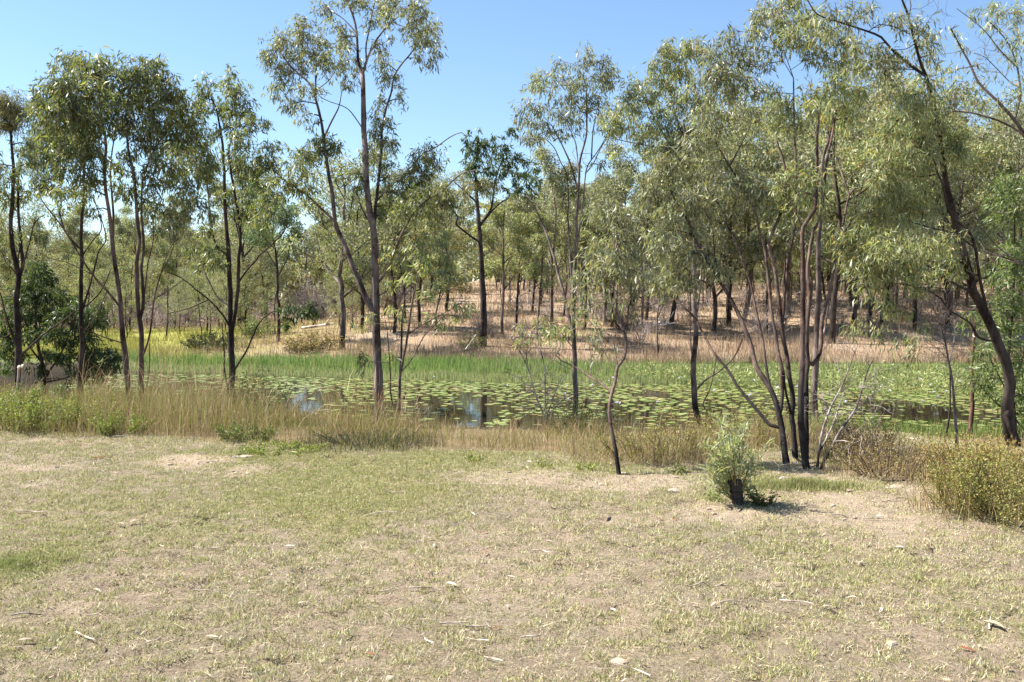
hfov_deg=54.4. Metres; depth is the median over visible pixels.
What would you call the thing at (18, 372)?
dead stalk
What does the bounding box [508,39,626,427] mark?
gum tree
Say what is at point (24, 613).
fallen twig
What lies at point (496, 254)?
gum tree
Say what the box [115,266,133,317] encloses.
gum sapling
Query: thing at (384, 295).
gum sapling
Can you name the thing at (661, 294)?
gum sapling
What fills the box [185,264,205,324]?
gum sapling
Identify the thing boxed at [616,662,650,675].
fallen twig
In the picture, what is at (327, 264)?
gum sapling
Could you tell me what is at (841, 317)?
dead shrub
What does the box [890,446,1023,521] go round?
weed bush
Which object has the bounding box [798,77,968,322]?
gum tree
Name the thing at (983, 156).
gum tree
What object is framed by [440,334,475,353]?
fallen log
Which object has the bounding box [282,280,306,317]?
dead shrub
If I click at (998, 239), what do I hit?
gum tree
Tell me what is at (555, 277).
gum sapling
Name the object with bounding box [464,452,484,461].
lawn weed
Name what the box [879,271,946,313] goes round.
dead shrub
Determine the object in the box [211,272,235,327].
gum sapling
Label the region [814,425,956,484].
weed bush
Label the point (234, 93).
gum tree
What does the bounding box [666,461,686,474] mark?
lawn weed
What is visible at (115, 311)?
dead shrub
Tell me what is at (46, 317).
wattle bush
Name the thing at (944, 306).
dead shrub
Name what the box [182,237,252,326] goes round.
gum sapling
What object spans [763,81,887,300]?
gum tree
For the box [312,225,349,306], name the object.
gum sapling
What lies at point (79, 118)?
gum tree
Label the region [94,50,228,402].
gum tree
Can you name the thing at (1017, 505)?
weed bush
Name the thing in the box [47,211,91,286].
gum tree
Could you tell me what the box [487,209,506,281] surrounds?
gum tree
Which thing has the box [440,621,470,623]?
fallen twig
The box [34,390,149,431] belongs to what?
weed bush
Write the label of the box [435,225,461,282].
gum sapling
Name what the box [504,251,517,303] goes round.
gum tree
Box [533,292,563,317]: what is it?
dead shrub
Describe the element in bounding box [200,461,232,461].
fallen twig
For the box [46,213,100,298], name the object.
gum tree
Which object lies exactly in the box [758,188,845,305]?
gum tree
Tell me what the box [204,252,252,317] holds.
gum sapling
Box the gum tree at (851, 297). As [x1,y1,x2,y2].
[798,57,909,311]
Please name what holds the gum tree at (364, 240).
on the ground at (580, 584)
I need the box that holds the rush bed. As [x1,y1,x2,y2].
[111,347,1023,385]
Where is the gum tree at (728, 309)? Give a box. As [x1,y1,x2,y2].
[658,66,806,326]
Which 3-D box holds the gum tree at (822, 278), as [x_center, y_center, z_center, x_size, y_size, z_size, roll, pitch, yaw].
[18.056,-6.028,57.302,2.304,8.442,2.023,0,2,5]
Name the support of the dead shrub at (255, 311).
on the ground at (580, 584)
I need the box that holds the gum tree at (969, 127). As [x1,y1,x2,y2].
[953,109,992,265]
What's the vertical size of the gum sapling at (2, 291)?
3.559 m
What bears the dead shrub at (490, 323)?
on the ground at (580, 584)
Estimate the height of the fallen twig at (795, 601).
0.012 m
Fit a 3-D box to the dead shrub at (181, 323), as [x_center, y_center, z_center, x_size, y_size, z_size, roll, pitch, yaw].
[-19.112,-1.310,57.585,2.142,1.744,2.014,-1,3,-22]
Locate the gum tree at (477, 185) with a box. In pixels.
[452,126,544,345]
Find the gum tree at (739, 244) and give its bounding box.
[738,217,755,290]
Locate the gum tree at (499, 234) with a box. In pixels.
[490,206,514,283]
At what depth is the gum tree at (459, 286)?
46.97 m
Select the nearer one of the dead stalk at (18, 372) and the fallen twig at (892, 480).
the fallen twig at (892, 480)
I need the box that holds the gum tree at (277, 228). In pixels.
[260,215,299,288]
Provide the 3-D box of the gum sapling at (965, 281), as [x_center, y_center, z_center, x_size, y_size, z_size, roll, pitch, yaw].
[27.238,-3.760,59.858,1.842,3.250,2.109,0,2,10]
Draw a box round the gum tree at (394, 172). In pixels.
[339,166,434,315]
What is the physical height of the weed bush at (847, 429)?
0.546 m
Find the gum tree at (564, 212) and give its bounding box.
[552,198,577,315]
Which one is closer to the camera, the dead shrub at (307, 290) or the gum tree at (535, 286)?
the gum tree at (535, 286)
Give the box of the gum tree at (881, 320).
[846,120,938,324]
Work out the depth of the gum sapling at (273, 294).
95.19 m
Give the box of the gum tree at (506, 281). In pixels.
[497,253,508,305]
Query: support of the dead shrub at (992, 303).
on the ground at (580, 584)
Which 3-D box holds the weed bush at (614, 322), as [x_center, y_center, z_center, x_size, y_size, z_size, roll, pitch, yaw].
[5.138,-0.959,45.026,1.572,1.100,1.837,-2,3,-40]
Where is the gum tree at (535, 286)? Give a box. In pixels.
[509,203,560,311]
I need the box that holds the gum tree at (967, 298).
[946,198,990,306]
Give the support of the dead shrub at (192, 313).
on the ground at (580, 584)
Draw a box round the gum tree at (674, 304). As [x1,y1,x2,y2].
[638,125,729,324]
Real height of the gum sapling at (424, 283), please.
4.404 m
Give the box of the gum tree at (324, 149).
[256,0,476,420]
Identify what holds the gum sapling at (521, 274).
on the ground at (580, 584)
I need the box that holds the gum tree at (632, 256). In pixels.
[532,190,660,474]
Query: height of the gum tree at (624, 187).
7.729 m
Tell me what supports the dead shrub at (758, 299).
on the ground at (580, 584)
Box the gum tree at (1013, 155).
[988,136,1023,191]
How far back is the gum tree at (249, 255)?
61.10 m
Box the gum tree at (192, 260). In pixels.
[175,213,230,272]
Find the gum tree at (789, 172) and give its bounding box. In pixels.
[771,154,809,320]
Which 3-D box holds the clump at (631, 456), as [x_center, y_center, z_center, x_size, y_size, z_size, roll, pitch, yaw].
[1.359,1.062,10.572,1.829,0.506,1.935,-2,3,-41]
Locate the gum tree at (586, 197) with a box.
[558,182,596,306]
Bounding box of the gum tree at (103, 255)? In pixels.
[67,239,113,296]
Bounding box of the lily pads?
[28,374,1022,420]
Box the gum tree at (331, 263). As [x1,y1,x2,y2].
[319,209,370,287]
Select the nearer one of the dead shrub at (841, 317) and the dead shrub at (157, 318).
the dead shrub at (841, 317)
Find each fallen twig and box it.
[11,612,40,615]
[16,510,45,511]
[76,631,95,639]
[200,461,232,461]
[363,511,399,515]
[409,586,442,590]
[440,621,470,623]
[466,625,487,626]
[467,637,488,640]
[484,656,502,660]
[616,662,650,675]
[719,600,743,602]
[779,462,813,466]
[780,599,813,603]
[858,517,891,518]
[881,479,931,481]
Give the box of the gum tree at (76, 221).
[58,203,96,287]
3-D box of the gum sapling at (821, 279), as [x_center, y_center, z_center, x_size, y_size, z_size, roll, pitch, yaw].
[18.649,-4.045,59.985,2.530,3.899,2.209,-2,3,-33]
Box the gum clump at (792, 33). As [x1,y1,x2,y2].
[628,0,879,469]
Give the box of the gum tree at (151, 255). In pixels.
[115,223,168,317]
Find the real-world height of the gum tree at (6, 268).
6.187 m
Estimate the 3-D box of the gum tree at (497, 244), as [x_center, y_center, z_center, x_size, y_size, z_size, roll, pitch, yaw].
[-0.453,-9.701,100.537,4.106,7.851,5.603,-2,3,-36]
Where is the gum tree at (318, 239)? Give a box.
[311,208,338,303]
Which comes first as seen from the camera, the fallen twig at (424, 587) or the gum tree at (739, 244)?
the fallen twig at (424, 587)
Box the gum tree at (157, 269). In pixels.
[150,224,189,303]
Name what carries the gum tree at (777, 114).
on the ground at (580, 584)
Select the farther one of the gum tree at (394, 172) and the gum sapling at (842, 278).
the gum sapling at (842, 278)
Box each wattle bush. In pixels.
[0,258,122,395]
[958,166,1023,436]
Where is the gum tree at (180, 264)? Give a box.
[177,218,196,292]
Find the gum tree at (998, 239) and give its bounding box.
[982,206,1023,318]
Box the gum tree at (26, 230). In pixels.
[0,187,54,294]
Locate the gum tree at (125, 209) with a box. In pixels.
[95,203,145,290]
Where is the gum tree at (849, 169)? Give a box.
[797,101,921,328]
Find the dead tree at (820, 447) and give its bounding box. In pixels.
[786,342,919,469]
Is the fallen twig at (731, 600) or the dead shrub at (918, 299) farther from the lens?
the dead shrub at (918, 299)
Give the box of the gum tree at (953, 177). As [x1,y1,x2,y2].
[848,124,988,330]
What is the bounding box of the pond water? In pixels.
[0,371,1023,434]
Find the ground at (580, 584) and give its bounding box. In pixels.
[0,278,1023,681]
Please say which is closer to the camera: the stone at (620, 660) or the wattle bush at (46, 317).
the stone at (620, 660)
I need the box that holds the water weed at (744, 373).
[625,359,1023,395]
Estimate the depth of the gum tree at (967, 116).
61.82 m
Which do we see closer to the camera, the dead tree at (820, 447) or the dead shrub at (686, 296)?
the dead tree at (820, 447)
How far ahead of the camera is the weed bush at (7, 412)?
12.42 m
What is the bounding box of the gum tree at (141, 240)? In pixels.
[119,215,150,272]
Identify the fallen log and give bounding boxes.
[301,312,334,329]
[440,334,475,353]
[645,311,675,327]
[647,312,666,325]
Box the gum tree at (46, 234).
[31,220,55,260]
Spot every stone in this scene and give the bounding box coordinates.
[609,657,627,664]
[886,640,897,645]
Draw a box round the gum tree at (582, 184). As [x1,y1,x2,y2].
[566,183,605,297]
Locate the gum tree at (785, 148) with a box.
[760,50,947,343]
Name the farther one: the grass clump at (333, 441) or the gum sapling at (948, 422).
the gum sapling at (948, 422)
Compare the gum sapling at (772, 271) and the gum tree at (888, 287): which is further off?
the gum sapling at (772, 271)
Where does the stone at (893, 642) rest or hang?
on the ground at (580, 584)
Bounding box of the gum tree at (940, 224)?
[885,60,1012,313]
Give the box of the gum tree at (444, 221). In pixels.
[419,181,455,285]
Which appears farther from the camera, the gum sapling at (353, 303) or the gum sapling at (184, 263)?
the gum sapling at (184, 263)
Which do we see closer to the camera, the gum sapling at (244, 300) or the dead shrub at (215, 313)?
the gum sapling at (244, 300)
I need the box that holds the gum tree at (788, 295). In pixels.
[748,91,833,316]
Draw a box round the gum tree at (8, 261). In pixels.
[0,235,29,292]
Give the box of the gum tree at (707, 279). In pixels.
[690,93,725,302]
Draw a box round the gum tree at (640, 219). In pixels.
[627,195,655,301]
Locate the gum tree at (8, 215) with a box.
[0,195,24,266]
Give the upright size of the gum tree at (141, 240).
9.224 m
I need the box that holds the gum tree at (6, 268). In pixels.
[0,229,20,311]
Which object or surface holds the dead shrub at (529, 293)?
on the ground at (580, 584)
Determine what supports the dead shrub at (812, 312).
on the ground at (580, 584)
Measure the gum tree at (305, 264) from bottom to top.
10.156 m
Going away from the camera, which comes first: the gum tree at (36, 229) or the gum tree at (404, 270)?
the gum tree at (404, 270)
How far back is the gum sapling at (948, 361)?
10.60 m
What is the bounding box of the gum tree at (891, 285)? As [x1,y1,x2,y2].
[890,205,923,298]
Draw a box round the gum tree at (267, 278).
[254,242,284,310]
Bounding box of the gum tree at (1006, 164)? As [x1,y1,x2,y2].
[998,149,1023,301]
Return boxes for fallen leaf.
[15,637,34,640]
[984,620,1003,627]
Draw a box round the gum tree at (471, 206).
[422,169,475,300]
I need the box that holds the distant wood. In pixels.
[0,180,1018,312]
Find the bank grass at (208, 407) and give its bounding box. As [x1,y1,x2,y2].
[0,345,1023,464]
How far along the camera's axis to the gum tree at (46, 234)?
81.33 m
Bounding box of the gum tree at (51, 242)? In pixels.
[40,227,61,287]
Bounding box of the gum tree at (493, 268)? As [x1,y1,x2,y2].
[470,175,538,333]
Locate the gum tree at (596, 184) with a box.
[571,175,641,322]
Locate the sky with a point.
(491, 45)
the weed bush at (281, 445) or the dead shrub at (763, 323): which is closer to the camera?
the weed bush at (281, 445)
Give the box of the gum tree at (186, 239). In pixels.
[151,201,196,278]
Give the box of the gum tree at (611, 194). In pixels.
[595,179,705,331]
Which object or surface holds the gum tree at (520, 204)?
on the ground at (580, 584)
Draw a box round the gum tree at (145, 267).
[143,252,154,283]
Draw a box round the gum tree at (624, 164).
[599,139,655,314]
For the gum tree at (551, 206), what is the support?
on the ground at (580, 584)
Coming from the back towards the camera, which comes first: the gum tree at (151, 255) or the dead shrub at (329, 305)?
the gum tree at (151, 255)
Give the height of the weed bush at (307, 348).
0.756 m
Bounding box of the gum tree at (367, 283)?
[345,257,385,301]
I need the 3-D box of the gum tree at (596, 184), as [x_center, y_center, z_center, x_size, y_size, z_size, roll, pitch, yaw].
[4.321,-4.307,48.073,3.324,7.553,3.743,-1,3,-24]
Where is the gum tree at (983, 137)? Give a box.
[925,85,1023,318]
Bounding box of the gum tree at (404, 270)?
[382,219,428,317]
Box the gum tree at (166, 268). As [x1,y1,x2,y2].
[151,226,199,302]
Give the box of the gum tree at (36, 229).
[24,213,49,310]
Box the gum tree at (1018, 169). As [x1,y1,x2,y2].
[970,100,1023,298]
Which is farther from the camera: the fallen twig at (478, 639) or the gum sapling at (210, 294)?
the gum sapling at (210, 294)
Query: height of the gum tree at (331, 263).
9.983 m
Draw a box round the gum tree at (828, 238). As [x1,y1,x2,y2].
[805,214,834,268]
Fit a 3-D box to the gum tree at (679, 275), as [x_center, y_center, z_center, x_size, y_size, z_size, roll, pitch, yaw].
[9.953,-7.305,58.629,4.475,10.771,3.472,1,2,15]
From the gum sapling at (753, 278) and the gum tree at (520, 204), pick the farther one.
the gum sapling at (753, 278)
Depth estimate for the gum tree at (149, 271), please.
93.76 m
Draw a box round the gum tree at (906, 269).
[858,177,965,300]
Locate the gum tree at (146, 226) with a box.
[124,220,159,281]
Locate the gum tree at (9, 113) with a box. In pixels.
[0,85,78,393]
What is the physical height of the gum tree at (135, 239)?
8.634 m
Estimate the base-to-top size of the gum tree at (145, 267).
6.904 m
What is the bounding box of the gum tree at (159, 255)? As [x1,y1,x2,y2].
[151,194,191,295]
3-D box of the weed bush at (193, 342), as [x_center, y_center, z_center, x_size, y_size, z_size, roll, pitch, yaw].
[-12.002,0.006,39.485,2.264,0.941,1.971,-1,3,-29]
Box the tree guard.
[728,479,744,505]
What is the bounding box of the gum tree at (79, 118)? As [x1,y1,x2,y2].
[16,45,131,404]
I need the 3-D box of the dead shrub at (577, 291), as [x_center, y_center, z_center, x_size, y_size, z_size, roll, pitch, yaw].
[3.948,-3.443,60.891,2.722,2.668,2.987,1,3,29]
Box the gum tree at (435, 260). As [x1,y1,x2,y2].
[420,218,455,330]
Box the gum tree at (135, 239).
[107,204,155,318]
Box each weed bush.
[0,381,89,435]
[5,389,120,431]
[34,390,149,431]
[71,406,164,436]
[178,330,237,352]
[199,418,280,444]
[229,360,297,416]
[236,437,331,455]
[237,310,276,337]
[282,328,350,352]
[284,336,327,353]
[455,330,489,353]
[525,398,634,435]
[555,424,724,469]
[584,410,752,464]
[605,311,640,329]
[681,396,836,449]
[745,486,780,506]
[799,409,928,463]
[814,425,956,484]
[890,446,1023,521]
[893,425,1023,487]
[894,435,1023,535]
[947,432,1023,489]
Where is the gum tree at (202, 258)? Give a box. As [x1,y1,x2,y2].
[190,240,214,273]
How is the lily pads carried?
on the pond water
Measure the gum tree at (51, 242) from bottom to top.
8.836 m
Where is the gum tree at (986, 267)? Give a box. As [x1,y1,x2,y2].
[969,177,991,287]
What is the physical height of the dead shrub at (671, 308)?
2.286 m
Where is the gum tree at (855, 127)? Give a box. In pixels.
[810,78,897,220]
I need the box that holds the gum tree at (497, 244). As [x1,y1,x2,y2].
[486,210,511,279]
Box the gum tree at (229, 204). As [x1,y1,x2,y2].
[210,150,276,325]
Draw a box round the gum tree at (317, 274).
[288,228,327,289]
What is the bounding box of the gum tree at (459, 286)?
[372,182,474,324]
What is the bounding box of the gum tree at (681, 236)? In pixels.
[650,177,715,269]
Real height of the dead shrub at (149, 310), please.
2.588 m
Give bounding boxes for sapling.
[1,271,30,314]
[27,269,67,314]
[42,266,77,328]
[48,281,77,330]
[61,247,93,317]
[67,254,106,324]
[78,275,107,322]
[87,262,118,315]
[98,284,112,324]
[100,288,124,329]
[101,260,115,298]
[101,289,117,334]
[107,246,147,328]
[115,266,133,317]
[115,283,136,337]
[121,257,170,325]
[125,264,150,306]
[132,276,147,310]
[139,278,157,309]
[140,279,156,302]
[153,240,181,340]
[156,276,198,333]
[157,273,192,330]
[166,265,205,326]
[176,250,193,315]
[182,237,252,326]
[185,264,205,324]
[186,276,227,332]
[187,271,233,330]
[188,264,209,341]
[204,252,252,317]
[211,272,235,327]
[217,274,249,326]
[227,277,263,321]
[231,258,263,324]
[235,270,253,328]
[256,256,298,321]
[256,281,285,304]
[257,271,274,334]
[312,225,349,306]
[318,263,348,313]
[321,275,356,324]
[330,268,369,319]
[331,269,371,326]
[344,252,390,319]
[349,223,478,419]
[380,274,393,308]
[398,242,430,301]
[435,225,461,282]
[505,243,538,294]
[520,233,539,291]
[539,246,567,296]
[558,237,583,301]
[596,218,655,305]
[644,244,674,355]
[695,408,778,502]
[733,259,765,292]
[743,230,781,286]
[747,228,784,289]
[765,241,814,297]
[776,248,800,286]
[783,222,815,301]
[812,248,833,301]
[832,265,847,292]
[845,260,880,306]
[885,271,985,448]
[917,259,942,301]
[921,310,972,435]
[927,257,982,302]
[953,305,988,437]
[955,258,976,298]
[989,230,1011,282]
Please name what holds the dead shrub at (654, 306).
on the ground at (580, 584)
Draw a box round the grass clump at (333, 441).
[289,423,446,453]
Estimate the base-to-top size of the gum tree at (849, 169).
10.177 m
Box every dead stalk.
[12,365,20,401]
[17,364,24,396]
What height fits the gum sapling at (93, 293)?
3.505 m
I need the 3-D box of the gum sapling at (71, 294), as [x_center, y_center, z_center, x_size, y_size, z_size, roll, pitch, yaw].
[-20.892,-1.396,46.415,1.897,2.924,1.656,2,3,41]
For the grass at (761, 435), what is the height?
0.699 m
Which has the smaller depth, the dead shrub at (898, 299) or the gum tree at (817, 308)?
the gum tree at (817, 308)
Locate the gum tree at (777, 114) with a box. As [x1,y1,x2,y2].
[764,98,819,161]
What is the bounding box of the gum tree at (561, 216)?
[542,177,588,285]
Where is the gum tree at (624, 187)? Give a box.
[594,166,635,326]
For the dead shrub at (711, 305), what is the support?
on the ground at (580, 584)
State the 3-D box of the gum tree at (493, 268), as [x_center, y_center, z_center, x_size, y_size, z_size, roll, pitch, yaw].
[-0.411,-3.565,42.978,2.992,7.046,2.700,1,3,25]
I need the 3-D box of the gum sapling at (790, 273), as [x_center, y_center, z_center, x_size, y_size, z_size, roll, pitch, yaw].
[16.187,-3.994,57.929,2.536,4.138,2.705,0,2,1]
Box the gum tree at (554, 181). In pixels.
[526,145,582,323]
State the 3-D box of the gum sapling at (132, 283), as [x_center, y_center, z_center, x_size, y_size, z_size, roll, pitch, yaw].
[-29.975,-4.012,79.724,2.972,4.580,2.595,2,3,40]
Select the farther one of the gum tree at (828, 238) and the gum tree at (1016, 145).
the gum tree at (1016, 145)
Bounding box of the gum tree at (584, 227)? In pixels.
[565,185,602,328]
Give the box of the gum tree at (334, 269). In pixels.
[331,256,339,314]
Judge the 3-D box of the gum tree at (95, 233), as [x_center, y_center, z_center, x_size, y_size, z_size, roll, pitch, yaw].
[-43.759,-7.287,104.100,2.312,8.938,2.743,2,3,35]
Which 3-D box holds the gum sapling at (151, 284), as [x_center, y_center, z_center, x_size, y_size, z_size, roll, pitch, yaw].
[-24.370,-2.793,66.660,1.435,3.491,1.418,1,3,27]
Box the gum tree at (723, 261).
[707,100,765,309]
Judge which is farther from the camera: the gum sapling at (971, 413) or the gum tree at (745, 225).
the gum tree at (745, 225)
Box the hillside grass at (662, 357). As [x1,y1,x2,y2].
[0,282,1023,363]
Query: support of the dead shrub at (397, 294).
on the ground at (580, 584)
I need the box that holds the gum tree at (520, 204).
[503,193,543,324]
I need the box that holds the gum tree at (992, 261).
[982,220,1004,292]
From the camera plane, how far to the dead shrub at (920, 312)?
48.35 m
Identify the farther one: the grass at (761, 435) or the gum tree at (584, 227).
the gum tree at (584, 227)
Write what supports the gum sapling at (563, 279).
on the ground at (580, 584)
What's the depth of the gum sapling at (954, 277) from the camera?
57.34 m
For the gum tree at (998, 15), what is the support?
on the ground at (580, 584)
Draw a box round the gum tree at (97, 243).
[83,235,104,306]
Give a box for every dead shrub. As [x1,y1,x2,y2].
[89,282,134,328]
[92,293,135,325]
[126,288,157,323]
[126,291,177,328]
[127,297,162,322]
[142,291,183,324]
[147,292,191,319]
[149,296,187,326]
[154,293,185,328]
[161,308,197,326]
[168,297,215,323]
[181,300,221,322]
[183,300,238,324]
[193,282,256,324]
[250,284,281,321]
[250,300,264,319]
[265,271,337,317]
[270,285,320,319]
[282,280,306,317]
[288,268,323,312]
[300,284,335,318]
[306,292,327,317]
[310,284,332,308]
[312,292,349,318]
[366,275,415,305]
[371,276,409,308]
[379,269,427,306]
[459,301,501,335]
[476,310,505,334]
[482,296,616,428]
[497,284,537,313]
[505,279,544,307]
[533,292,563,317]
[549,282,577,302]
[557,279,592,300]
[577,288,610,318]
[580,283,640,321]
[588,293,629,326]
[606,300,667,345]
[644,285,691,320]
[647,295,705,322]
[665,290,708,321]
[699,281,725,309]
[725,288,795,340]
[731,305,762,326]
[732,272,763,312]
[735,283,776,310]
[751,290,810,328]
[780,278,826,304]
[791,290,846,324]
[820,285,863,332]
[823,284,847,300]
[840,287,912,327]
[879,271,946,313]
[879,286,909,309]
[899,290,942,321]
[917,287,946,318]
[923,293,976,329]
[925,288,969,313]
[981,284,1018,316]
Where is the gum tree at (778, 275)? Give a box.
[744,250,800,308]
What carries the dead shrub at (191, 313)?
on the ground at (580, 584)
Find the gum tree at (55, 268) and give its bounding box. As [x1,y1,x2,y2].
[20,228,59,286]
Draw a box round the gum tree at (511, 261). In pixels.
[500,226,516,300]
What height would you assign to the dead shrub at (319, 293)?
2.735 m
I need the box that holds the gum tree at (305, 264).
[287,222,319,294]
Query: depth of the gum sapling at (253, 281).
59.68 m
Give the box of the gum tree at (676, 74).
[594,28,742,431]
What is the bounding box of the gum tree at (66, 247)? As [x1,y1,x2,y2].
[55,241,79,325]
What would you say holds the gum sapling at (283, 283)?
on the ground at (580, 584)
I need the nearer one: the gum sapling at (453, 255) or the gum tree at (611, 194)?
the gum tree at (611, 194)
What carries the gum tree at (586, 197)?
on the ground at (580, 584)
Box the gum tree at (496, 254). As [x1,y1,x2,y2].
[493,237,529,275]
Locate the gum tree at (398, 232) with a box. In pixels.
[364,193,433,332]
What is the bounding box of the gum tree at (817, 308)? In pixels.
[796,81,876,424]
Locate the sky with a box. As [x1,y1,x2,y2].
[0,0,1023,294]
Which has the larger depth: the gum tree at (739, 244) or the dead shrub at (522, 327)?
the gum tree at (739, 244)
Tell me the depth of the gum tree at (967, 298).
55.76 m
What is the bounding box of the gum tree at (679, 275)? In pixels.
[662,124,704,299]
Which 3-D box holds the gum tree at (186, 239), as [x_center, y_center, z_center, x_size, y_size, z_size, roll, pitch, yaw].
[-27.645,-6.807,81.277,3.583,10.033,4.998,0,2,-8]
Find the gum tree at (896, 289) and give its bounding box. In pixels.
[895,221,917,302]
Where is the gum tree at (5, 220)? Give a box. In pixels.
[0,213,27,287]
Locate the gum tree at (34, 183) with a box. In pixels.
[7,96,109,399]
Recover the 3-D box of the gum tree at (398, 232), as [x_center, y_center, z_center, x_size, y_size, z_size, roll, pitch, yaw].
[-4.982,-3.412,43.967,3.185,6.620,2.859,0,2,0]
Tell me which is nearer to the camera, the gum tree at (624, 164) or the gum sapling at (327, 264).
the gum tree at (624, 164)
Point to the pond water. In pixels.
(470, 405)
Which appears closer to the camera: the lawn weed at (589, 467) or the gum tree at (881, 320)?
the lawn weed at (589, 467)
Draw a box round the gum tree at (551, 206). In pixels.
[500,168,589,306]
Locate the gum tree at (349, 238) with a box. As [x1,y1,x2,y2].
[325,188,393,275]
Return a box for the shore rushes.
[748,412,1023,438]
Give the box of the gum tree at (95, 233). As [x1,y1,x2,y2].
[86,230,102,260]
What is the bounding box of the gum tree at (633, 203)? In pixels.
[625,129,662,319]
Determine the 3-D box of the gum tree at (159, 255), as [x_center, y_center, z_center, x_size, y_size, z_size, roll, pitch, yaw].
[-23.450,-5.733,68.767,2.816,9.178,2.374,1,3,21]
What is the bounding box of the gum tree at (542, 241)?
[523,210,556,337]
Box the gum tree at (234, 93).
[167,63,324,402]
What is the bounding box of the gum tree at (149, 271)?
[117,235,160,301]
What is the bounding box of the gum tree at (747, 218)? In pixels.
[703,107,794,324]
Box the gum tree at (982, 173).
[949,124,995,210]
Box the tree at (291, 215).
[241,179,310,341]
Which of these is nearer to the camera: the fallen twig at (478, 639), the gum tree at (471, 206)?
the fallen twig at (478, 639)
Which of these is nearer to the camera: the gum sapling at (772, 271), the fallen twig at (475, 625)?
the fallen twig at (475, 625)
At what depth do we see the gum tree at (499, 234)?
89.16 m
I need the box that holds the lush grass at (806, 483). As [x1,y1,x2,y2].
[0,476,917,590]
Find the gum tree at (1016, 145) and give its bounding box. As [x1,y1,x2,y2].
[986,101,1023,280]
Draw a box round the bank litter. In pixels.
[1,401,1023,465]
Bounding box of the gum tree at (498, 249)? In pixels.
[474,216,506,289]
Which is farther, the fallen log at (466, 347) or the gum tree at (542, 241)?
the gum tree at (542, 241)
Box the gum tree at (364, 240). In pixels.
[274,134,405,349]
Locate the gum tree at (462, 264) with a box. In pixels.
[412,162,486,310]
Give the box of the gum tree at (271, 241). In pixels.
[220,182,277,318]
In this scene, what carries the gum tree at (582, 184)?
on the ground at (580, 584)
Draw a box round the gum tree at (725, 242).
[634,113,772,331]
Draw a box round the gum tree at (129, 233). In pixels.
[106,212,136,283]
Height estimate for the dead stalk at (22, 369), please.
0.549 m
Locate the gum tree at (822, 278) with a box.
[809,169,837,300]
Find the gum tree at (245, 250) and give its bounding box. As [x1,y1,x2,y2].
[231,221,252,272]
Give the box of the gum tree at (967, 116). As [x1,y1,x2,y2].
[919,86,1023,300]
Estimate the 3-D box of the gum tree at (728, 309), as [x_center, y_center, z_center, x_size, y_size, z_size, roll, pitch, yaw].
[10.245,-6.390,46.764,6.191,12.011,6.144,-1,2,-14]
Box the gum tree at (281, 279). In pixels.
[235,240,290,303]
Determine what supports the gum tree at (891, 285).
on the ground at (580, 584)
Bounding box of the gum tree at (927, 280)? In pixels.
[906,221,961,311]
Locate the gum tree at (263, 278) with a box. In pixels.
[231,248,280,311]
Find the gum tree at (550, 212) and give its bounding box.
[536,199,554,284]
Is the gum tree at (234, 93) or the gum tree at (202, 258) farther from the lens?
the gum tree at (202, 258)
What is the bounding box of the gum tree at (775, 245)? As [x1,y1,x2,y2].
[743,171,791,333]
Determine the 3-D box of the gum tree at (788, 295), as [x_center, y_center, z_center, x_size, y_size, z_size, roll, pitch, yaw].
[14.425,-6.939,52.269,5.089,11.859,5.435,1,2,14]
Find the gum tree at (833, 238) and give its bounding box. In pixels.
[809,210,853,277]
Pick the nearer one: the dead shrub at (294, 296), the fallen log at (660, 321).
the fallen log at (660, 321)
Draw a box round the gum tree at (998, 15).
[898,0,1023,272]
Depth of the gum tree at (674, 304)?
46.82 m
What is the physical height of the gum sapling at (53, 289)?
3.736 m
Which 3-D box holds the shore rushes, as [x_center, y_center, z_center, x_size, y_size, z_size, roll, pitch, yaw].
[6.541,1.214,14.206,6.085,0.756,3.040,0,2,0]
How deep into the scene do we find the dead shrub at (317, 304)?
58.18 m
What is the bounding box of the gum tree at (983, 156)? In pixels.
[877,116,1023,324]
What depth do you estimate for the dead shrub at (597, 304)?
49.63 m
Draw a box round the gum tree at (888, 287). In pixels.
[846,129,958,312]
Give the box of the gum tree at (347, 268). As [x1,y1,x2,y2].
[306,184,421,327]
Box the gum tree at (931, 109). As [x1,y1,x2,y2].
[806,0,1022,447]
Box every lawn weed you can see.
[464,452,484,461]
[532,458,553,467]
[576,462,598,470]
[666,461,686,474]
[703,488,726,501]
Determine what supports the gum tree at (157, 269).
on the ground at (580, 584)
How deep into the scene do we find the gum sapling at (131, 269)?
52.85 m
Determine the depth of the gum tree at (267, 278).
106.61 m
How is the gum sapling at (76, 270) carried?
on the ground at (580, 584)
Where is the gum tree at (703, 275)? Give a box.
[688,194,713,309]
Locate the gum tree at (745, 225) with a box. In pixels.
[710,135,795,291]
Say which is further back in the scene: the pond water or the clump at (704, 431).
the pond water
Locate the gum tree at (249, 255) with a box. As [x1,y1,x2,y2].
[197,184,278,322]
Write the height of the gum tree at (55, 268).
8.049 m
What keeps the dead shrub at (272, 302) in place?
on the ground at (580, 584)
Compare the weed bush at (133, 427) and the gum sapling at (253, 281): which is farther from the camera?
the gum sapling at (253, 281)

